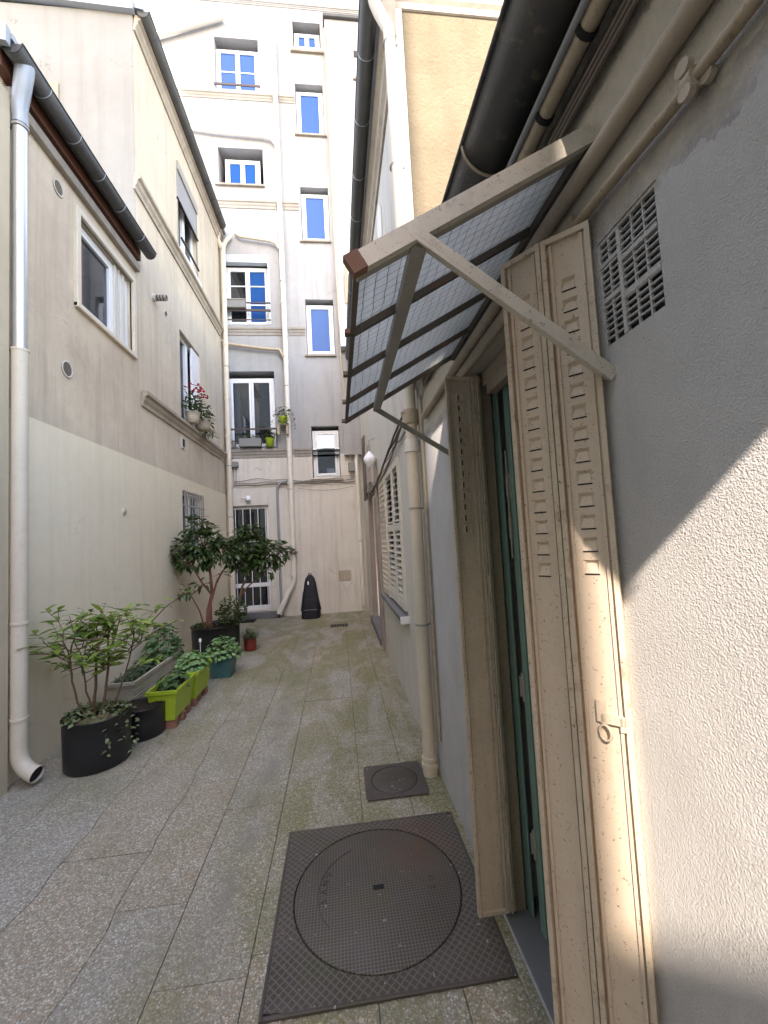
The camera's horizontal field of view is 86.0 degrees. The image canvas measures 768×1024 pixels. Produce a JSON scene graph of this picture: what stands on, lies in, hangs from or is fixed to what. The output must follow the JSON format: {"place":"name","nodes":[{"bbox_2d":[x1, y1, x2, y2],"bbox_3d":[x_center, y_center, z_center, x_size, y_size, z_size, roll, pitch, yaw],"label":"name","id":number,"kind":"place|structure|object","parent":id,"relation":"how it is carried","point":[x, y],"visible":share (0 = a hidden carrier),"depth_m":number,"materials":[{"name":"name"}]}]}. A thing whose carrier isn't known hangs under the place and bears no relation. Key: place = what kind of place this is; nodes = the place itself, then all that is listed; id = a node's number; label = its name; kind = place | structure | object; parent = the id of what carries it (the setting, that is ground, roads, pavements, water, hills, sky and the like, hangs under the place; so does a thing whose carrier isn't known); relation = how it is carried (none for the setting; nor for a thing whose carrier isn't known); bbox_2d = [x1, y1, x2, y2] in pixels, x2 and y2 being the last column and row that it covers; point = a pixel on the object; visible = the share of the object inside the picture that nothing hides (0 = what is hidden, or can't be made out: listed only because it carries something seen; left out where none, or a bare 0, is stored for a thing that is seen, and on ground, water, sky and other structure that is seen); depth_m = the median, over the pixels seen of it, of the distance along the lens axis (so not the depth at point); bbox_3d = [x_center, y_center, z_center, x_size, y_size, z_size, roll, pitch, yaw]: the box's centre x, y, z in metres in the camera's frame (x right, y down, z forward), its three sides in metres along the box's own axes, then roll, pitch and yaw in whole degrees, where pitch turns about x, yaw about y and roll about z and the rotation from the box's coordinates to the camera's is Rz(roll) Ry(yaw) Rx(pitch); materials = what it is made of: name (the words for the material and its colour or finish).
{"place":"outdoors","nodes":[
{"label":"outdoors","id":0,"kind":"place"},
{"bbox_2d":[113,668,148,682],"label":"grass plant","id":1,"kind":"object","parent":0,"point":[130,676],"depth_m":3.66,"materials":[{"name":"green plant"}]},
{"bbox_2d":[0,610,537,1023],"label":"pavement","id":2,"kind":"structure","parent":0,"point":[142,885],"depth_m":2.07,"materials":[{"name":"stone"}]},
{"bbox_2d":[60,700,132,776],"bbox_3d":[-1.994,1.565,2.870,0.420,0.331,0.420,-3,-4,-6],"label":"plant pot","id":3,"kind":"object","parent":2,"relation":"on","point":[83,747],"visible":0.85,"depth_m":2.71,"materials":[{"name":"plastic"}]},
{"bbox_2d":[76,713,114,724],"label":"straw litter","id":4,"kind":"object","parent":3,"relation":"in","point":[91,720],"visible":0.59,"depth_m":2.82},
{"bbox_2d":[20,590,190,717],"bbox_3d":[-1.955,1.038,2.943,1.036,0.843,0.709,-3,-4,-6],"label":"shrub","id":5,"kind":"object","parent":4,"relation":"on","point":[93,657],"visible":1,"depth_m":2.90,"materials":[{"name":"green plant"}]},
{"bbox_2d":[58,698,138,756],"bbox_3d":[-1.966,1.506,2.857,0.503,0.359,0.439,-3,-4,-6],"label":"ivy","id":6,"kind":"object","parent":3,"relation":"in","point":[85,715],"visible":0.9,"depth_m":2.84,"materials":[{"name":"green plant"}]},
{"bbox_2d":[104,649,182,700],"bbox_3d":[-2.277,1.648,3.993,0.243,0.340,1.088,-3,-4,-6],"label":"plant trough","id":7,"kind":"object","parent":2,"relation":"on","point":[141,686],"visible":0.48,"depth_m":3.66,"materials":[{"name":"plastic"}]},
{"bbox_2d":[126,657,157,676],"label":"geranium","id":8,"kind":"object","parent":7,"relation":"in","point":[147,666],"visible":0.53,"depth_m":3.86,"materials":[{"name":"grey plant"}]},
{"bbox_2d":[140,623,185,659],"bbox_3d":[-2.350,1.380,4.387,0.406,0.395,0.485,-3,-4,-6],"label":"geranium","id":9,"kind":"object","parent":7,"relation":"in","point":[152,646],"visible":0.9,"depth_m":4.32,"materials":[{"name":"green plant"}]},
{"bbox_2d":[130,697,165,742],"bbox_3d":[-1.909,1.630,3.259,0.338,0.241,0.338,-3,-4,-6],"label":"plant pot","id":10,"kind":"object","parent":2,"relation":"on","point":[151,722],"visible":0.53,"depth_m":3.16,"materials":[{"name":"plastic"}]},
{"bbox_2d":[165,717,178,728],"bbox_3d":[-1.769,1.717,3.349,0.170,0.069,0.060,-3,-4,-6],"label":"brick","id":11,"kind":"object","parent":2,"relation":"on","point":[172,723],"visible":0.5,"depth_m":3.33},
{"bbox_2d":[145,673,195,720],"bbox_3d":[-1.795,1.569,3.495,0.243,0.243,0.443,-3,-4,-6],"label":"plant trough","id":12,"kind":"object","parent":11,"relation":"on","point":[177,700],"visible":0.79,"depth_m":3.34,"materials":[{"name":"plastic"}]},
{"bbox_2d":[155,669,189,690],"bbox_3d":[-1.810,1.444,3.553,0.268,0.169,0.415,-3,-4,-6],"label":"geranium","id":13,"kind":"object","parent":12,"relation":"in","point":[174,683],"visible":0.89,"depth_m":3.47,"materials":[{"name":"green plant"}]},
{"bbox_2d":[178,709,185,719],"bbox_3d":[-1.780,1.727,3.493,0.180,0.069,0.060,-3,-4,-6],"label":"brick","id":14,"kind":"object","parent":2,"relation":"on","point":[182,715],"visible":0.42,"depth_m":3.47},
{"bbox_2d":[190,697,197,706],"bbox_3d":[-1.812,1.746,3.781,0.180,0.069,0.060,-3,-4,-6],"label":"brick","id":15,"kind":"object","parent":2,"relation":"on","point":[193,702],"visible":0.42,"depth_m":3.76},
{"bbox_2d":[171,659,211,698],"bbox_3d":[-1.826,1.598,3.933,0.238,0.243,0.433,-3,-4,-6],"label":"plant trough","id":16,"kind":"object","parent":15,"relation":"on","point":[200,683],"visible":0.45,"depth_m":3.89,"materials":[{"name":"plastic"}]},
{"bbox_2d":[174,649,210,673],"bbox_3d":[-1.842,1.431,3.951,0.328,0.206,0.449,-3,-4,-6],"label":"geranium","id":17,"kind":"object","parent":16,"relation":"in","point":[182,662],"visible":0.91,"depth_m":3.87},
{"bbox_2d":[190,619,240,659],"bbox_3d":[-2.215,1.692,5.439,0.626,0.416,0.626,-3,-4,-6],"label":"plant pot","id":18,"kind":"object","parent":2,"relation":"on","point":[206,635],"visible":0.61,"depth_m":5.21,"materials":[{"name":"plastic"}]},
{"bbox_2d":[169,514,244,627],"bbox_3d":[-2.381,0.774,5.486,1.000,1.524,0.658,-3,-4,-6],"label":"camellia","id":19,"kind":"object","parent":18,"relation":"in","point":[189,551],"visible":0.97,"depth_m":5.42,"materials":[{"name":"green plant"}]},
{"bbox_2d":[213,595,248,625],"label":"undergrowth","id":20,"kind":"object","parent":18,"relation":"in","point":[225,615],"visible":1,"depth_m":5.42,"materials":[{"name":"green plant"}]},
{"bbox_2d":[223,522,293,614],"bbox_3d":[-1.796,0.842,5.921,1.025,1.393,0.610,-3,-4,-6],"label":"camellia","id":21,"kind":"object","parent":18,"relation":"in","point":[254,560],"visible":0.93,"depth_m":5.86,"materials":[{"name":"green plant"}]},
{"bbox_2d":[210,651,237,678],"bbox_3d":[-1.804,1.719,4.625,0.270,0.223,0.270,-3,-4,-6],"label":"plant pot","id":22,"kind":"object","parent":2,"relation":"on","point":[225,668],"visible":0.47,"depth_m":4.52,"materials":[{"name":"plastic"}]},
{"bbox_2d":[205,635,243,662],"bbox_3d":[-1.811,1.528,4.643,0.422,0.276,0.406,-4,-4,12],"label":"geranium","id":23,"kind":"object","parent":22,"relation":"in","point":[234,645],"visible":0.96,"depth_m":4.58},
{"bbox_2d":[243,636,256,650],"bbox_3d":[-1.844,1.812,5.674,0.174,0.166,0.174,-3,-4,-6],"label":"plant pot","id":24,"kind":"object","parent":2,"relation":"on","point":[250,644],"visible":0.87,"depth_m":5.60,"materials":[{"name":"plastic"}]},
{"bbox_2d":[240,628,267,641],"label":"spider plant","id":25,"kind":"object","parent":24,"relation":"in","point":[250,635],"visible":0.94,"depth_m":5.65,"materials":[{"name":"green plant"}]},
{"bbox_2d":[301,573,320,618],"bbox_3d":[-1.398,1.589,7.831,0.384,0.836,0.331,-3,-4,-6],"label":"instrument case","id":26,"kind":"object","parent":2,"relation":"on","point":[310,607],"visible":1,"depth_m":7.75,"materials":[{"name":"fabric"}]},
{"bbox_2d":[330,623,347,626],"bbox_3d":[-0.757,1.916,6.967,0.300,0.010,0.200,-3,-4,-6],"label":"drain grate","id":27,"kind":"object","parent":2,"relation":"on","point":[338,625],"visible":1,"depth_m":6.94,"materials":[{"name":"metal"}]},
{"bbox_2d":[258,811,517,1023],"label":"manhole cover","id":28,"kind":"object","parent":2,"relation":"on","point":[373,912],"visible":1,"depth_m":1.54,"materials":[{"name":"metal"}]},
{"bbox_2d":[363,761,428,801],"bbox_3d":[0.064,1.595,2.456,0.358,0.013,0.340,-3,-4,-6],"label":"manhole cover","id":29,"kind":"object","parent":2,"relation":"on","point":[394,781],"visible":1,"depth_m":2.43,"materials":[{"name":"metal"}]},
{"bbox_2d":[345,0,503,758],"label":"yellow gabled house","id":30,"kind":"structure","parent":2,"relation":"on","point":[442,47],"depth_m":2.94,"materials":[{"name":"paint"}]},
{"bbox_2d":[361,439,364,500],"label":"cable","id":31,"kind":"object","parent":30,"relation":"attached to","point":[362,469],"visible":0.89,"depth_m":7.27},
{"bbox_2d":[363,436,366,500],"bbox_3d":[-0.334,-0.758,7.142,0.016,1.121,0.091,-3,-4,-6],"label":"cable","id":32,"kind":"object","parent":30,"relation":"attached to","point":[364,468],"visible":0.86,"depth_m":7.14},
{"bbox_2d":[364,435,367,499],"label":"cable","id":33,"kind":"object","parent":30,"relation":"attached to","point":[365,466],"visible":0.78,"depth_m":7.08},
{"bbox_2d":[363,438,374,467],"bbox_3d":[-0.192,-0.772,5.375,0.162,0.398,0.158,-3,-4,-6],"label":"globe lamp","id":34,"kind":"object","parent":30,"relation":"attached to","point":[369,459],"visible":1,"depth_m":5.32,"materials":[{"name":"white glass"}]},
{"bbox_2d":[367,482,380,617],"bbox_3d":[-0.078,0.721,6.457,0.140,2.300,1.680,-3,-4,-6],"label":"doorway","id":35,"kind":"structure","parent":30,"relation":"in","point":[370,498],"depth_m":7.14,"materials":[{"name":"brown wood"}]},
{"bbox_2d":[363,416,401,493],"bbox_3d":[-0.100,-0.456,5.173,0.020,0.259,4.981,-3,-4,-6],"label":"cable","id":36,"kind":"object","parent":30,"relation":"attached to","point":[392,439],"visible":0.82,"depth_m":4.05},
{"bbox_2d":[366,428,401,486],"bbox_3d":[-0.092,-0.531,5.178,0.014,0.399,4.982,-3,-4,-6],"label":"cable","id":37,"kind":"object","parent":30,"relation":"attached to","point":[390,457],"visible":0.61,"depth_m":3.74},
{"bbox_2d":[366,427,401,495],"bbox_3d":[-0.088,-0.442,5.174,0.020,0.186,4.982,-3,-4,-6],"label":"cable","id":38,"kind":"object","parent":30,"relation":"attached to","point":[388,453],"visible":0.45,"depth_m":3.63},
{"bbox_2d":[378,468,391,597],"bbox_3d":[0.002,0.242,4.759,0.040,1.400,0.630,-3,-4,-6],"label":"window shutter","id":39,"kind":"object","parent":30,"relation":"attached to","point":[384,538],"visible":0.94,"depth_m":4.66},
{"bbox_2d":[384,457,407,611],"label":"louvred shutters","id":40,"kind":"object","parent":30,"relation":"attached to","point":[396,551],"visible":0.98,"depth_m":3.85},
{"bbox_2d":[368,0,437,778],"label":"downpipe","id":41,"kind":"object","parent":30,"relation":"attached to","point":[409,413],"visible":0.95,"depth_m":2.58,"materials":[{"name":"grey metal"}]},
{"bbox_2d":[416,0,767,1023],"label":"building","id":42,"kind":"structure","parent":2,"relation":"on","point":[686,398],"depth_m":0.67,"materials":[{"name":"paint"}]},
{"bbox_2d":[418,396,440,740],"bbox_3d":[0.272,0.313,2.470,0.020,2.050,0.019,-3,-4,-6],"label":"conduit","id":43,"kind":"object","parent":42,"relation":"attached to","point":[430,576],"visible":1,"depth_m":2.46,"materials":[{"name":"metal"}]},
{"bbox_2d":[342,123,615,455],"bbox_3d":[0.127,-0.474,1.299,0.526,0.527,1.048,-3,-4,-6],"label":"glass canopy","id":44,"kind":"object","parent":42,"relation":"attached to","point":[428,288],"visible":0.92,"depth_m":0.95,"materials":[{"name":"glass"}]},
{"bbox_2d":[444,375,515,917],"bbox_3d":[0.362,0.470,1.588,0.141,2.020,0.068,-3,-4,-6],"label":"folding metal shutter","id":45,"kind":"object","parent":42,"relation":"attached to","point":[493,866],"visible":1,"depth_m":1.57,"materials":[{"name":"metal"}]},
{"bbox_2d":[419,0,610,380],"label":"service pipe","id":46,"kind":"object","parent":42,"relation":"attached to","point":[586,30],"visible":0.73,"depth_m":0.84,"materials":[{"name":"metal"}]},
{"bbox_2d":[491,384,548,941],"bbox_3d":[0.642,0.401,1.355,0.276,2.200,1.200,-3,-4,-6],"label":"teal door","id":47,"kind":"structure","parent":42,"relation":"attached to","point":[525,693],"depth_m":1.53,"materials":[{"name":"wood"}]},
{"bbox_2d":[491,392,534,916],"bbox_3d":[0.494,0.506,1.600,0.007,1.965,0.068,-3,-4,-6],"label":"door leaf","id":48,"kind":"structure","parent":47,"relation":"in","point":[494,398],"depth_m":1.58,"materials":[{"name":"wood"}]},
{"bbox_2d":[502,384,548,941],"bbox_3d":[0.552,0.479,1.203,0.056,1.965,0.649,-3,-4,-6],"label":"door leaf","id":49,"kind":"structure","parent":47,"relation":"in","point":[525,691],"depth_m":1.48,"materials":[{"name":"wood"}]},
{"bbox_2d":[422,0,627,380],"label":"cable","id":50,"kind":"object","parent":42,"relation":"attached to","point":[609,30],"visible":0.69,"depth_m":0.80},
{"bbox_2d":[423,0,632,383],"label":"cable","id":51,"kind":"object","parent":42,"relation":"attached to","point":[611,35],"visible":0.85,"depth_m":0.79,"materials":[{"name":"plastic"}]},
{"bbox_2d":[423,0,639,385],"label":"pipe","id":52,"kind":"object","parent":42,"relation":"attached to","point":[618,32],"visible":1,"depth_m":0.78,"materials":[{"name":"metal"}]},
{"bbox_2d":[505,0,589,168],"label":"service pipe","id":53,"kind":"object","parent":42,"relation":"attached to","point":[570,33],"depth_m":0.85,"materials":[{"name":"metal"}]},
{"bbox_2d":[421,0,713,418],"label":"service pipe","id":54,"kind":"object","parent":42,"relation":"attached to","point":[683,23],"visible":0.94,"depth_m":0.74,"materials":[{"name":"metal"}]},
{"bbox_2d":[500,220,658,1023],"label":"folding metal shutter","id":55,"kind":"object","parent":42,"relation":"attached to","point":[599,926],"visible":0.94,"depth_m":0.85,"materials":[{"name":"metal"}]},
{"bbox_2d":[597,181,667,349],"bbox_3d":[0.455,-0.439,0.757,0.013,0.220,0.160,-3,-4,-6],"label":"air brick","id":56,"kind":"object","parent":42,"relation":"attached to","point":[632,274],"visible":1,"depth_m":0.75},
{"bbox_2d":[569,0,764,227],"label":"service pipe","id":57,"kind":"object","parent":42,"relation":"attached to","point":[692,77],"visible":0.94,"depth_m":0.59,"materials":[{"name":"beige metal"}]},
{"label":"ground","id":58,"kind":"structure","parent":0,"visible":0},
{"bbox_2d":[0,82,9,797],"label":"neighbour wall","id":59,"kind":"structure","parent":58,"relation":"on","point":[4,260],"depth_m":2.65,"materials":[{"name":"paint"}]},
{"bbox_2d":[0,22,156,786],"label":"house","id":60,"kind":"structure","parent":58,"relation":"on","point":[88,242],"depth_m":3.44,"materials":[{"name":"beige paint"}]},
{"bbox_2d":[8,63,44,783],"bbox_3d":[-2.407,-0.690,2.718,0.230,4.801,0.154,-3,-4,6],"label":"downpipe","id":61,"kind":"object","parent":60,"relation":"attached to","point":[26,767],"visible":0.98,"depth_m":2.71,"materials":[{"name":"metal"}]},
{"bbox_2d":[53,178,63,197],"bbox_3d":[-2.665,-2.653,3.372,0.009,0.128,0.128,-3,-4,-6],"label":"wall vent","id":62,"kind":"object","parent":60,"relation":"attached to","point":[58,187],"depth_m":3.37,"materials":[{"name":"paint"}]},
{"bbox_2d":[62,360,72,377],"bbox_3d":[-2.599,-1.171,3.380,0.009,0.139,0.139,-3,-4,-6],"label":"wall vent","id":63,"kind":"object","parent":60,"relation":"attached to","point":[67,368],"depth_m":3.38,"materials":[{"name":"paint"}]},
{"bbox_2d":[73,204,137,359],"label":"window","id":64,"kind":"structure","parent":60,"relation":"in","point":[115,326],"depth_m":4.19,"materials":[{"name":"white paint"}]},
{"bbox_2d":[0,0,229,656],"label":"corner house","id":65,"kind":"structure","parent":58,"relation":"on","point":[104,67],"depth_m":5.25,"materials":[{"name":"beige paint"}]},
{"bbox_2d":[152,294,167,301],"bbox_3d":[-2.792,-2.669,5.133,0.160,0.088,0.090,-3,-4,-6],"label":"vent stub","id":66,"kind":"object","parent":65,"relation":"attached to","point":[155,298],"visible":1,"depth_m":5.11,"materials":[{"name":"grey metal"}]},
{"bbox_2d":[178,202,192,267],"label":"window","id":67,"kind":"structure","parent":65,"relation":"in","point":[181,218],"depth_m":6.89,"materials":[{"name":"white paint"}]},
{"bbox_2d":[180,337,198,427],"bbox_3d":[-3.451,-1.925,6.311,0.910,1.370,0.880,-3,-4,-6],"label":"window","id":68,"kind":"structure","parent":65,"relation":"in","point":[194,366],"depth_m":6.47,"materials":[{"name":"glass"}]},
{"bbox_2d":[185,410,199,424],"bbox_3d":[-2.813,-1.385,6.053,0.212,0.168,0.212,-3,-4,-6],"label":"plant pot","id":69,"kind":"object","parent":65,"relation":"on","point":[192,417],"visible":0.98,"depth_m":5.98,"materials":[{"name":"ceramic"}]},
{"bbox_2d":[181,390,205,416],"bbox_3d":[-2.811,-1.620,6.049,0.370,0.359,0.478,-3,-4,-6],"label":"flowering plant","id":70,"kind":"object","parent":69,"relation":"in","point":[196,403],"visible":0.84,"depth_m":6.01,"materials":[{"name":"green plant"}]},
{"bbox_2d":[182,383,208,401],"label":"flowers","id":71,"kind":"object","parent":70,"relation":"on","point":[200,389],"visible":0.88,"depth_m":6.17,"materials":[{"name":"red plant"}]},
{"bbox_2d":[182,490,204,559],"bbox_3d":[-3.311,0.225,6.152,0.958,0.990,0.900,-3,-4,-6],"label":"window","id":72,"kind":"structure","parent":65,"relation":"in","point":[187,499],"depth_m":6.19,"materials":[{"name":"white paint"}]},
{"bbox_2d":[195,418,210,431],"bbox_3d":[-2.842,-1.355,6.451,0.254,0.158,0.254,-3,-4,-6],"label":"plant pot","id":73,"kind":"object","parent":65,"relation":"on","point":[204,424],"visible":0.84,"depth_m":6.38,"materials":[{"name":"ceramic"}]},
{"bbox_2d":[202,427,218,438],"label":"trailing plant","id":74,"kind":"object","parent":73,"relation":"hanging from","point":[209,435],"visible":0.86,"depth_m":6.59,"materials":[{"name":"green plant"}]},
{"bbox_2d":[197,403,215,428],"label":"ledge plant","id":75,"kind":"object","parent":65,"relation":"on","point":[208,414],"visible":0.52,"depth_m":6.49,"materials":[{"name":"green plant"}]},
{"bbox_2d":[217,233,235,618],"bbox_3d":[-3.049,-1.920,8.131,0.334,7.942,0.176,-1,-4,-33],"label":"drain pipe","id":76,"kind":"object","parent":65,"relation":"attached to","point":[222,248],"visible":0.85,"depth_m":8.12,"materials":[{"name":"grey metal"}]},
{"bbox_2d":[133,0,368,619],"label":"apartment building","id":77,"kind":"structure","parent":58,"relation":"on","point":[221,71],"depth_m":8.63,"materials":[{"name":"white paint"}]},
{"bbox_2d":[157,12,223,38],"bbox_3d":[-4.129,-10.147,8.608,1.509,0.720,0.120,-3,-4,-6],"label":"vent pipe","id":78,"kind":"object","parent":77,"relation":"attached to","point":[189,25],"visible":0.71,"depth_m":8.59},
{"bbox_2d":[232,462,238,478],"bbox_3d":[-2.945,-0.746,8.133,0.140,0.490,0.080,-3,-4,-6],"label":"junction box","id":79,"kind":"object","parent":77,"relation":"attached to","point":[235,464],"visible":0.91,"depth_m":8.11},
{"bbox_2d":[227,298,245,308],"bbox_3d":[-3.029,-4.224,8.368,0.440,0.180,0.120,-3,-4,-6],"label":"window box","id":80,"kind":"object","parent":77,"relation":"on","point":[236,303],"visible":0.76,"depth_m":8.33,"materials":[{"name":"grey metal"}]},
{"bbox_2d":[216,49,258,90],"bbox_3d":[-3.145,-9.458,8.889,0.900,1.030,0.078,-3,-4,-6],"label":"window","id":81,"kind":"structure","parent":77,"relation":"in","point":[232,66],"depth_m":8.87,"materials":[{"name":"white"}]},
{"bbox_2d":[191,21,296,614],"bbox_3d":[-3.025,-4.239,8.310,2.066,12.564,0.235,-3,-4,-5],"label":"drain pipe","id":82,"kind":"object","parent":77,"relation":"attached to","point":[275,141],"visible":0.94,"depth_m":8.42,"materials":[{"name":"grey metal"}]},
{"bbox_2d":[277,416,288,434],"bbox_3d":[-2.006,-1.711,8.176,0.220,0.360,0.177,-3,-4,-6],"label":"hanging pot","id":83,"kind":"object","parent":82,"relation":"attached to","point":[281,419],"visible":0.97,"depth_m":8.13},
{"bbox_2d":[270,405,295,431],"bbox_3d":[-1.988,-1.860,8.143,0.423,0.508,0.359,0,-4,-38],"label":"hanging plant","id":84,"kind":"object","parent":83,"relation":"in","point":[283,409],"visible":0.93,"depth_m":8.16,"materials":[{"name":"green plant"}]},
{"bbox_2d":[225,160,263,183],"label":"window","id":85,"kind":"structure","parent":77,"relation":"in","point":[236,171],"depth_m":8.74,"materials":[{"name":"white"}]},
{"bbox_2d":[226,267,269,324],"bbox_3d":[-2.893,-4.433,9.164,0.890,1.280,1.218,-3,-4,-6],"label":"window","id":86,"kind":"structure","parent":77,"relation":"in","point":[251,284],"depth_m":8.61,"materials":[{"name":"white glass"}]},
{"bbox_2d":[239,438,261,447],"bbox_3d":[-2.652,-1.374,8.183,0.430,0.173,0.130,-3,-4,-6],"label":"window box","id":87,"kind":"object","parent":77,"relation":"on","point":[249,442],"visible":1,"depth_m":8.12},
{"bbox_2d":[233,505,271,609],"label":"barred door","id":88,"kind":"structure","parent":77,"relation":"in","point":[257,596],"depth_m":9.41,"materials":[{"name":"white paint"}]},
{"bbox_2d":[229,378,276,448],"bbox_3d":[-2.764,-1.976,9.014,0.930,1.470,1.218,-3,-4,-6],"label":"window","id":89,"kind":"structure","parent":77,"relation":"in","point":[252,401],"depth_m":8.53,"materials":[{"name":"white glass"}]},
{"bbox_2d":[265,437,273,446],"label":"plant pot","id":90,"kind":"object","parent":77,"relation":"on","point":[269,441],"visible":1,"depth_m":8.17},
{"bbox_2d":[263,429,276,437],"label":"sill plant","id":91,"kind":"object","parent":90,"relation":"in","point":[268,433],"visible":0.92,"depth_m":8.19,"materials":[{"name":"green plant"}]},
{"bbox_2d":[276,480,287,603],"bbox_3d":[-1.973,0.662,8.152,0.246,2.624,0.050,-3,-4,-6],"label":"conduit","id":92,"kind":"object","parent":77,"relation":"attached to","point":[278,525],"visible":0.81,"depth_m":8.15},
{"bbox_2d":[234,483,348,487],"bbox_3d":[-1.772,-0.534,8.267,2.400,0.020,0.012,-3,-4,-6],"label":"cable","id":93,"kind":"object","parent":77,"relation":"attached to","point":[286,485],"visible":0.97,"depth_m":8.24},
{"bbox_2d":[234,481,353,485],"bbox_3d":[-1.775,-0.573,8.282,2.401,0.036,0.018,-3,-4,-6],"label":"cable","id":94,"kind":"object","parent":77,"relation":"attached to","point":[295,483],"visible":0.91,"depth_m":8.29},
{"bbox_2d":[234,475,354,481],"bbox_3d":[-1.777,-0.654,8.269,2.401,0.098,0.012,-3,-4,-6],"label":"cable","id":95,"kind":"object","parent":77,"relation":"attached to","point":[286,479],"visible":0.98,"depth_m":8.24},
{"bbox_2d":[243,478,354,483],"bbox_3d":[-1.777,-0.613,8.278,2.400,0.040,0.012,-3,-4,-6],"label":"cable","id":96,"kind":"object","parent":77,"relation":"attached to","point":[304,481],"visible":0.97,"depth_m":8.30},
{"bbox_2d":[294,33,319,47],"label":"window","id":97,"kind":"structure","parent":77,"relation":"in","point":[300,40],"depth_m":9.08,"materials":[{"name":"white"}]},
{"bbox_2d":[296,92,323,133],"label":"window","id":98,"kind":"structure","parent":77,"relation":"in","point":[309,106],"depth_m":8.98,"materials":[{"name":"blue"}]},
{"bbox_2d":[301,194,329,239],"bbox_3d":[-1.472,-6.282,8.851,0.565,1.100,0.078,-3,-4,-6],"label":"window","id":99,"kind":"structure","parent":77,"relation":"in","point":[315,217],"depth_m":8.83,"materials":[{"name":"white"}]},
{"bbox_2d":[306,305,334,353],"bbox_3d":[-1.341,-3.820,8.700,0.560,1.100,0.078,-3,-4,-6],"label":"window","id":100,"kind":"structure","parent":77,"relation":"in","point":[320,325],"depth_m":8.68,"materials":[{"name":"white"}]},
{"bbox_2d":[312,430,339,477],"bbox_3d":[-1.261,-1.156,9.105,0.540,0.990,1.218,-3,-4,-6],"label":"window","id":101,"kind":"structure","parent":77,"relation":"in","point":[321,440],"depth_m":8.56,"materials":[{"name":"white glass"}]},
{"bbox_2d":[324,27,351,474],"bbox_3d":[-0.966,-5.566,8.606,0.046,9.651,0.209,-6,-4,36],"label":"conduit","id":102,"kind":"object","parent":77,"relation":"attached to","point":[333,218],"visible":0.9,"depth_m":8.56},
{"bbox_2d":[339,319,346,350],"bbox_3d":[-0.773,-3.590,8.361,0.240,0.560,0.195,-3,-4,-6],"label":"junction box","id":103,"kind":"object","parent":77,"relation":"attached to","point":[342,324],"visible":0.5,"depth_m":8.26,"materials":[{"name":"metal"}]},
{"bbox_2d":[348,462,354,471],"bbox_3d":[-0.650,-0.916,8.392,0.150,0.180,0.105,-3,-4,-6],"label":"junction box","id":104,"kind":"object","parent":77,"relation":"attached to","point":[351,466],"visible":0.82,"depth_m":8.34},
{"bbox_2d":[354,454,365,605],"bbox_3d":[-0.490,0.249,8.293,0.099,3.230,0.097,-3,-4,-6],"label":"drain pipe","id":105,"kind":"object","parent":77,"relation":"attached to","point":[360,540],"visible":0.98,"depth_m":8.26,"materials":[{"name":"grey metal"}]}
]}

